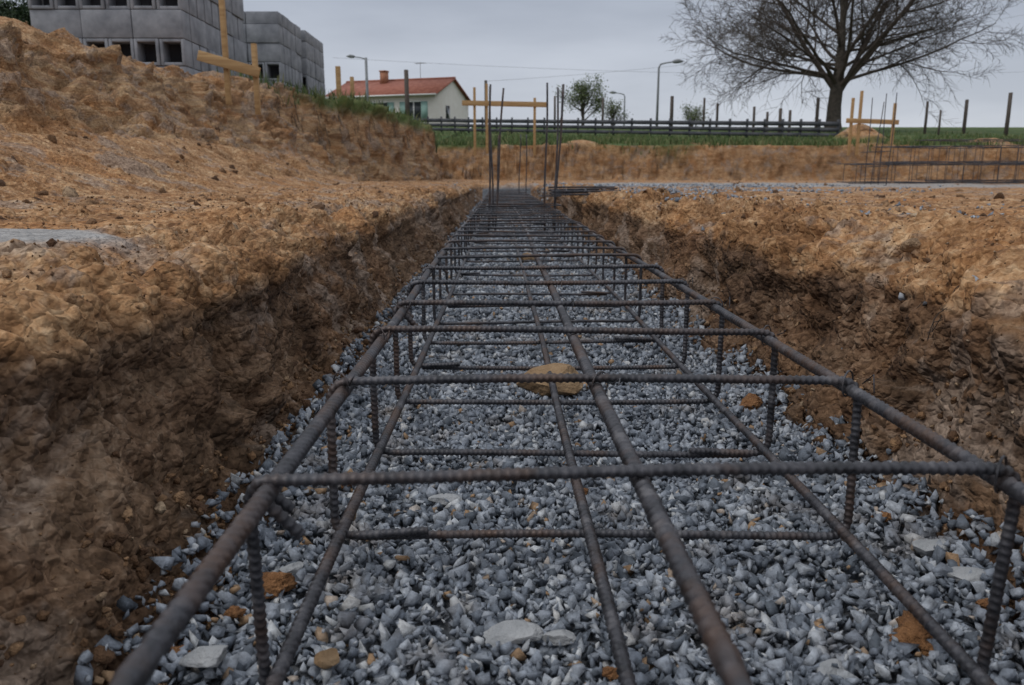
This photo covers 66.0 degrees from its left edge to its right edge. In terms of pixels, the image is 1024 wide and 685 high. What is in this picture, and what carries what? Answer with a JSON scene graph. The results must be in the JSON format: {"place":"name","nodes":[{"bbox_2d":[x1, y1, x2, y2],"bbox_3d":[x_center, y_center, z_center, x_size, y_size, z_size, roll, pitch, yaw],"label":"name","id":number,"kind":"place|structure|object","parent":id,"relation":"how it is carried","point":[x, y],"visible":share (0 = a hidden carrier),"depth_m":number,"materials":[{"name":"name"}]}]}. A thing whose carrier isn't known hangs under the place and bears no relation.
{"place":"outdoors","nodes":[
{"label":"outdoors","id":0,"kind":"place"},
{"bbox_2d":[0,16,1023,684],"bbox_3d":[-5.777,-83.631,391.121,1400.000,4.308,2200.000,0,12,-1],"label":"ground","id":1,"kind":"structure","parent":0,"point":[82,384],"depth_m":1.28,"materials":[{"name":"soil"}]},
{"bbox_2d":[0,0,17,15],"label":"dark tree","id":2,"kind":"object","parent":1,"relation":"on","point":[2,5],"visible":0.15,"depth_m":35.16,"materials":[{"name":"green plant"}]},
{"bbox_2d":[0,0,30,25],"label":"dark tree","id":3,"kind":"object","parent":1,"relation":"on","point":[22,11],"visible":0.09,"depth_m":34.57,"materials":[{"name":"green plant"}]},
{"bbox_2d":[28,0,246,77],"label":"concrete block stack","id":4,"kind":"object","parent":1,"relation":"on","point":[165,33],"visible":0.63,"depth_m":9.03,"materials":[{"name":"grey concrete"}]},
{"bbox_2d":[197,0,260,114],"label":"batter board","id":5,"kind":"object","parent":1,"relation":"on","point":[225,63],"visible":1,"depth_m":7.15,"materials":[{"name":"brown wood"}]},
{"bbox_2d":[242,11,302,90],"bbox_3d":[-4.686,-4.793,13.891,1.650,1.697,1.512,0,12,-1],"label":"concrete block stack","id":6,"kind":"object","parent":1,"relation":"on","point":[275,36],"visible":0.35,"depth_m":13.16,"materials":[{"name":"grey concrete"}]},
{"bbox_2d":[301,30,325,97],"bbox_3d":[-4.689,-5.141,15.555,1.694,1.697,1.510,0,12,-1],"label":"concrete block stack","id":7,"kind":"object","parent":1,"relation":"on","point":[312,57],"visible":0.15,"depth_m":15.22,"materials":[{"name":"grey concrete"}]},
{"bbox_2d":[335,66,341,98],"bbox_3d":[-2.728,-3.881,12.430,0.070,0.906,0.070,0,12,-1],"label":"timber stake","id":8,"kind":"object","parent":1,"relation":"on","point":[338,76],"visible":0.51,"depth_m":12.36,"materials":[{"name":"brown wood"}]},
{"bbox_2d":[350,77,354,97],"bbox_3d":[-2.709,-4.110,13.405,0.060,0.784,0.060,0,12,-1],"label":"timber stake","id":9,"kind":"object","parent":1,"relation":"on","point":[352,83],"visible":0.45,"depth_m":13.32,"materials":[{"name":"brown wood"}]},
{"bbox_2d":[365,57,368,100],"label":"utility pole","id":10,"kind":"object","parent":1,"relation":"on","point":[366,78],"visible":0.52,"depth_m":55.16,"materials":[{"name":"grey metal"}]},
{"bbox_2d":[346,54,364,58],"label":"street lamp","id":11,"kind":"object","parent":10,"relation":"attached to","point":[351,56],"visible":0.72,"depth_m":70.96,"materials":[{"name":"grey metal"}]},
{"bbox_2d":[328,81,467,123],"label":"walls","id":12,"kind":"structure","parent":1,"relation":"on","point":[451,95],"depth_m":58.96,"materials":[{"name":"white paint"}]},
{"bbox_2d":[373,101,420,116],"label":"window frames","id":13,"kind":"structure","parent":12,"relation":"attached to","point":[409,101],"depth_m":58.08,"materials":[{"name":"white paint"}]},
{"bbox_2d":[387,101,427,117],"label":"shutters","id":14,"kind":"object","parent":13,"relation":"attached to","point":[424,108],"visible":0.25,"depth_m":57.94,"materials":[{"name":"paint"}]},
{"bbox_2d":[374,102,449,118],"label":"windows","id":15,"kind":"structure","parent":13,"relation":"in","point":[417,108],"depth_m":58.13,"materials":[{"name":"black glass"}]},
{"bbox_2d":[326,77,469,99],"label":"roof","id":16,"kind":"structure","parent":12,"relation":"on","point":[436,85],"depth_m":60.10,"materials":[{"name":"tile"}]},
{"bbox_2d":[327,93,435,97],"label":"gutter","id":17,"kind":"object","parent":16,"relation":"attached to","point":[398,95],"visible":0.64,"depth_m":57.76,"materials":[{"name":"white paint"}]},
{"bbox_2d":[379,70,388,83],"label":"chimney","id":18,"kind":"object","parent":16,"relation":"on","point":[384,77],"visible":0.93,"depth_m":61.20,"materials":[{"name":"brick"}]},
{"bbox_2d":[404,70,409,115],"bbox_3d":[-5.112,-11.619,38.364,0.218,3.163,0.213,-5,13,-23],"label":"utility pole","id":19,"kind":"object","parent":1,"relation":"on","point":[406,82],"visible":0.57,"depth_m":38.17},
{"bbox_2d":[484,80,486,123],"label":"utility pole","id":20,"kind":"object","parent":1,"relation":"on","point":[485,81],"visible":0.33,"depth_m":57.44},
{"bbox_2d":[345,15,1020,80],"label":"overhead wire","id":21,"kind":"object","parent":20,"relation":"attached to","point":[676,65],"visible":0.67,"depth_m":60.22,"materials":[{"name":"black metal"}]},
{"bbox_2d":[462,84,545,155],"bbox_3d":[-0.208,-6.672,23.619,2.566,2.072,0.104,0,12,-1],"label":"batter board","id":22,"kind":"object","parent":1,"relation":"on","point":[474,103],"visible":0.92,"depth_m":23.49,"materials":[{"name":"brown wood"}]},
{"bbox_2d":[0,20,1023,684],"bbox_3d":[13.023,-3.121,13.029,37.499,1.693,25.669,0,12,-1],"label":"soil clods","id":23,"kind":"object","parent":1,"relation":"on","point":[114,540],"visible":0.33,"depth_m":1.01,"materials":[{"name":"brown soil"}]},
{"bbox_2d":[517,252,534,262],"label":"brown rock","id":24,"kind":"object","parent":1,"relation":"on","point":[527,258],"visible":0.2,"depth_m":3.49,"materials":[{"name":"stone"}]},
{"bbox_2d":[145,91,958,340],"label":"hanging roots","id":25,"kind":"object","parent":1,"relation":"on","point":[601,219],"visible":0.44,"depth_m":9.37,"materials":[{"name":"brown plant"}]},
{"bbox_2d":[553,96,555,129],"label":"fence post","id":26,"kind":"object","parent":1,"relation":"on","point":[554,110],"visible":0.57,"depth_m":43.29,"materials":[{"name":"wood"}]},
{"bbox_2d":[553,73,611,124],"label":"leafy tree","id":27,"kind":"object","parent":1,"relation":"on","point":[584,95],"visible":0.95,"depth_m":59.39,"materials":[{"name":"green plant"}]},
{"bbox_2d":[548,186,620,194],"bbox_3d":[0.473,-1.005,5.212,0.450,0.056,0.314,0,12,-1],"label":"rebar cage","id":28,"kind":"object","parent":1,"relation":"on","point":[585,190],"visible":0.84,"depth_m":5.21,"materials":[{"name":"metal"}]},
{"bbox_2d":[601,98,603,124],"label":"fence post","id":29,"kind":"object","parent":1,"relation":"on","point":[602,118],"visible":0.57,"depth_m":52.95,"materials":[{"name":"wood"}]},
{"bbox_2d":[602,666,618,681],"bbox_3d":[0.075,0.251,0.596,0.015,0.010,0.012,1,12,6],"label":"clay lump","id":30,"kind":"object","parent":1,"relation":"on","point":[609,673],"visible":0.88,"depth_m":0.59,"materials":[{"name":"brown soil"}]},
{"bbox_2d":[597,97,627,125],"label":"shrub","id":31,"kind":"object","parent":1,"relation":"on","point":[611,110],"visible":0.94,"depth_m":63.49,"materials":[{"name":"green plant"}]},
{"bbox_2d":[609,91,624,125],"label":"street lamp","id":32,"kind":"object","parent":1,"relation":"on","point":[613,92],"visible":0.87,"depth_m":86.44,"materials":[{"name":"grey metal"}]},
{"bbox_2d":[414,117,839,137],"bbox_3d":[4.276,-10.336,37.887,21.415,1.720,0.570,6,13,27],"label":"rail fence","id":33,"kind":"object","parent":1,"relation":"on","point":[747,122],"visible":0.81,"depth_m":36.54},
{"bbox_2d":[655,59,682,125],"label":"street lamp","id":34,"kind":"object","parent":1,"relation":"on","point":[658,78],"visible":0.84,"depth_m":57.45,"materials":[{"name":"grey metal"}]},
{"bbox_2d":[670,96,673,130],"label":"fence post","id":35,"kind":"object","parent":1,"relation":"on","point":[671,106],"visible":0.64,"depth_m":43.34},
{"bbox_2d":[677,98,708,125],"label":"shrub","id":36,"kind":"object","parent":1,"relation":"on","point":[693,116],"visible":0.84,"depth_m":72.18,"materials":[{"name":"green plant"}]},
{"bbox_2d":[702,98,705,126],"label":"fence post","id":37,"kind":"object","parent":1,"relation":"on","point":[704,102],"visible":0.71,"depth_m":53.04,"materials":[{"name":"wood"}]},
{"bbox_2d":[715,103,718,126],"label":"fence post","id":38,"kind":"object","parent":1,"relation":"on","point":[717,110],"visible":0.57,"depth_m":48.27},
{"bbox_2d":[752,107,755,131],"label":"fence post","id":39,"kind":"object","parent":1,"relation":"on","point":[754,111],"visible":0.57,"depth_m":40.59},
{"bbox_2d":[777,108,781,132],"bbox_3d":[12.531,-10.150,36.887,0.161,1.567,0.155,5,13,21],"label":"fence post","id":40,"kind":"object","parent":1,"relation":"on","point":[780,115],"visible":0.57,"depth_m":36.74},
{"bbox_2d":[787,110,791,132],"bbox_3d":[12.988,-10.095,36.907,0.142,1.528,0.136,-5,13,-23],"label":"fence post","id":41,"kind":"object","parent":1,"relation":"on","point":[790,114],"visible":0.43,"depth_m":36.77,"materials":[{"name":"grey wood"}]},
{"bbox_2d":[814,98,819,127],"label":"fence post","id":42,"kind":"object","parent":1,"relation":"on","point":[817,107],"visible":0.4,"depth_m":43.47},
{"bbox_2d":[660,0,1023,131],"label":"bare tree","id":43,"kind":"object","parent":1,"relation":"on","point":[836,81],"visible":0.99,"depth_m":42.61,"materials":[{"name":"brown plant"}]},
{"bbox_2d":[846,91,898,154],"bbox_3d":[11.089,-6.755,24.279,1.638,1.919,0.104,0,12,-1],"label":"batter board","id":44,"kind":"object","parent":1,"relation":"on","point":[851,120],"visible":0.94,"depth_m":24.23,"materials":[{"name":"brown wood"}]},
{"bbox_2d":[860,93,896,184],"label":"column starter bars","id":45,"kind":"object","parent":1,"relation":"on","point":[875,152],"depth_m":10.88,"materials":[{"name":"metal"}]},
{"bbox_2d":[870,511,891,521],"bbox_3d":[0.412,0.192,0.875,0.026,0.013,0.020,-6,13,33],"label":"clay lump","id":46,"kind":"object","parent":1,"relation":"on","point":[886,514],"visible":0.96,"depth_m":0.87,"materials":[{"name":"brown soil"}]},
{"bbox_2d":[923,101,928,133],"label":"fence post","id":47,"kind":"object","parent":1,"relation":"on","point":[926,117],"visible":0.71,"depth_m":40.75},
{"bbox_2d":[836,163,1023,183],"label":"spare rebar cage","id":48,"kind":"object","parent":1,"relation":"on","point":[944,181],"visible":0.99,"depth_m":11.44,"materials":[{"name":"metal"}]},
{"bbox_2d":[876,145,1023,163],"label":"spare rebar cage","id":49,"kind":"object","parent":48,"relation":"on","point":[969,147],"visible":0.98,"depth_m":11.51,"materials":[{"name":"metal"}]},
{"bbox_2d":[912,538,950,557],"bbox_3d":[0.423,0.208,0.792,0.046,0.018,0.024,-2,12,-8],"label":"pale stone","id":50,"kind":"object","parent":1,"relation":"on","point":[923,547],"visible":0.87,"depth_m":0.79,"materials":[{"name":"grey stone"}]},
{"bbox_2d":[937,110,941,134],"bbox_3d":[21.121,-10.683,38.947,0.104,1.554,0.098,-5,13,-23],"label":"fence post","id":51,"kind":"object","parent":1,"relation":"on","point":[939,124],"visible":0.71,"depth_m":38.87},
{"bbox_2d":[962,99,968,133],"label":"fence post","id":52,"kind":"object","parent":1,"relation":"on","point":[965,116],"visible":0.71,"depth_m":40.75,"materials":[{"name":"wood"}]},
{"bbox_2d":[915,139,1023,180],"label":"spare rebar cage","id":53,"kind":"object","parent":1,"relation":"on","point":[986,140],"visible":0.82,"depth_m":14.10,"materials":[{"name":"metal"}]},
{"bbox_2d":[1004,92,1012,134],"bbox_3d":[23.266,-10.499,36.974,0.180,2.358,0.175,-5,13,-23],"label":"fence post","id":54,"kind":"object","parent":1,"relation":"on","point":[1008,114],"visible":0.71,"depth_m":36.87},
{"bbox_2d":[8,0,1023,127],"label":"sky","id":55,"kind":"structure","parent":0,"point":[584,36],"materials":[{"name":"grey"}]},
{"bbox_2d":[73,181,1023,684],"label":"gravel","id":56,"kind":"structure","parent":0,"point":[801,621],"depth_m":0.81,"materials":[{"name":"grey gravel"}]},
{"bbox_2d":[169,645,190,652],"bbox_3d":[-0.264,0.245,0.625,0.016,0.011,0.015,14,19,12],"label":"clay lump","id":57,"kind":"object","parent":56,"relation":"on","point":[176,649],"visible":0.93,"depth_m":0.62,"materials":[{"name":"brown soil"}]},
{"bbox_2d":[179,644,227,667],"bbox_3d":[-0.240,0.243,0.609,0.036,0.018,0.024,2,12,10],"label":"pale stone","id":58,"kind":"object","parent":56,"relation":"on","point":[211,656],"visible":1,"depth_m":0.60,"materials":[{"name":"grey stone"}]},
{"bbox_2d":[223,605,246,619],"bbox_3d":[-0.240,0.234,0.680,0.018,0.012,0.014,0,12,-1],"label":"clay lump","id":59,"kind":"object","parent":56,"relation":"on","point":[235,612],"visible":1,"depth_m":0.68,"materials":[{"name":"brown soil"}]},
{"bbox_2d":[262,572,297,598],"bbox_3d":[-0.220,0.222,0.728,0.034,0.023,0.032,8,15,35],"label":"clay lump","id":60,"kind":"object","parent":56,"relation":"on","point":[275,584],"visible":0.85,"depth_m":0.72,"materials":[{"name":"brown soil"}]},
{"bbox_2d":[279,561,304,574],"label":"pale stone","id":61,"kind":"object","parent":56,"relation":"on","point":[294,568],"visible":0.88,"depth_m":0.76,"materials":[{"name":"grey stone"}]},
{"bbox_2d":[314,648,339,668],"bbox_3d":[-0.144,0.246,0.611,0.020,0.011,0.016,-10,21,-16],"label":"brown rock","id":62,"kind":"object","parent":56,"relation":"on","point":[327,658],"visible":1,"depth_m":0.61,"materials":[{"name":"stone"}]},
{"bbox_2d":[428,493,461,505],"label":"pale stone","id":63,"kind":"object","parent":56,"relation":"on","point":[441,497],"visible":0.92,"depth_m":0.92,"materials":[{"name":"grey stone"}]},
{"bbox_2d":[496,134,526,192],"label":"column starter bars","id":64,"kind":"object","parent":56,"relation":"on","point":[519,164],"depth_m":9.40,"materials":[{"name":"metal"}]},
{"bbox_2d":[483,619,543,646],"bbox_3d":[0.001,0.241,0.654,0.050,0.016,0.026,-4,20,-6],"label":"pale stone","id":65,"kind":"object","parent":56,"relation":"on","point":[516,631],"visible":1,"depth_m":0.65,"materials":[{"name":"grey stone"}]},
{"bbox_2d":[486,83,564,230],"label":"column starter bars","id":66,"kind":"object","parent":56,"relation":"on","point":[556,164],"depth_m":5.05,"materials":[{"name":"metal"}]},
{"bbox_2d":[516,363,583,396],"bbox_3d":[0.067,0.075,1.383,0.118,0.065,0.066,-11,18,-4],"label":"brown rock","id":67,"kind":"object","parent":56,"relation":"on","point":[563,388],"visible":0.52,"depth_m":1.37,"materials":[{"name":"stone"}]},
{"bbox_2d":[541,629,575,645],"bbox_3d":[0.038,0.243,0.651,0.030,0.011,0.015,-8,4,12],"label":"pale stone","id":68,"kind":"object","parent":56,"relation":"on","point":[564,637],"visible":1,"depth_m":0.65,"materials":[{"name":"grey stone"}]},
{"bbox_2d":[108,191,1023,684],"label":"rebar cage","id":69,"kind":"object","parent":56,"relation":"on","point":[262,497],"visible":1,"depth_m":0.74,"materials":[{"name":"metal"}]},
{"bbox_2d":[740,393,762,411],"bbox_3d":[0.394,0.104,1.304,0.036,0.030,0.049,3,21,41],"label":"clay lump","id":70,"kind":"object","parent":56,"relation":"on","point":[749,400],"visible":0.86,"depth_m":1.30,"materials":[{"name":"brown soil"}]},
{"bbox_2d":[816,659,843,679],"bbox_3d":[0.246,0.253,0.610,0.033,0.013,0.017,-11,16,-42],"label":"pale stone","id":71,"kind":"object","parent":56,"relation":"on","point":[825,667],"visible":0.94,"depth_m":0.60,"materials":[{"name":"grey stone"}]},
{"bbox_2d":[888,610,933,655],"bbox_3d":[0.332,0.241,0.648,0.044,0.032,0.044,5,13,24],"label":"clay lump","id":72,"kind":"object","parent":56,"relation":"on","point":[910,629],"visible":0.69,"depth_m":0.64,"materials":[{"name":"brown soil"}]},
{"bbox_2d":[947,566,990,586],"bbox_3d":[0.425,0.220,0.735,0.046,0.017,0.019,-5,13,29],"label":"pale stone","id":73,"kind":"object","parent":56,"relation":"on","point":[958,573],"visible":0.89,"depth_m":0.73,"materials":[{"name":"grey stone"}]},
{"bbox_2d":[975,598,1005,609],"bbox_3d":[0.422,0.231,0.696,0.024,0.014,0.019,-4,21,8],"label":"clay lump","id":74,"kind":"object","parent":56,"relation":"on","point":[983,603],"visible":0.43,"depth_m":0.69,"materials":[{"name":"brown soil"}]},
{"bbox_2d":[209,67,1023,157],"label":"grass","id":75,"kind":"structure","parent":0,"point":[628,139],"depth_m":27.37,"materials":[{"name":"green plant"}]}
]}

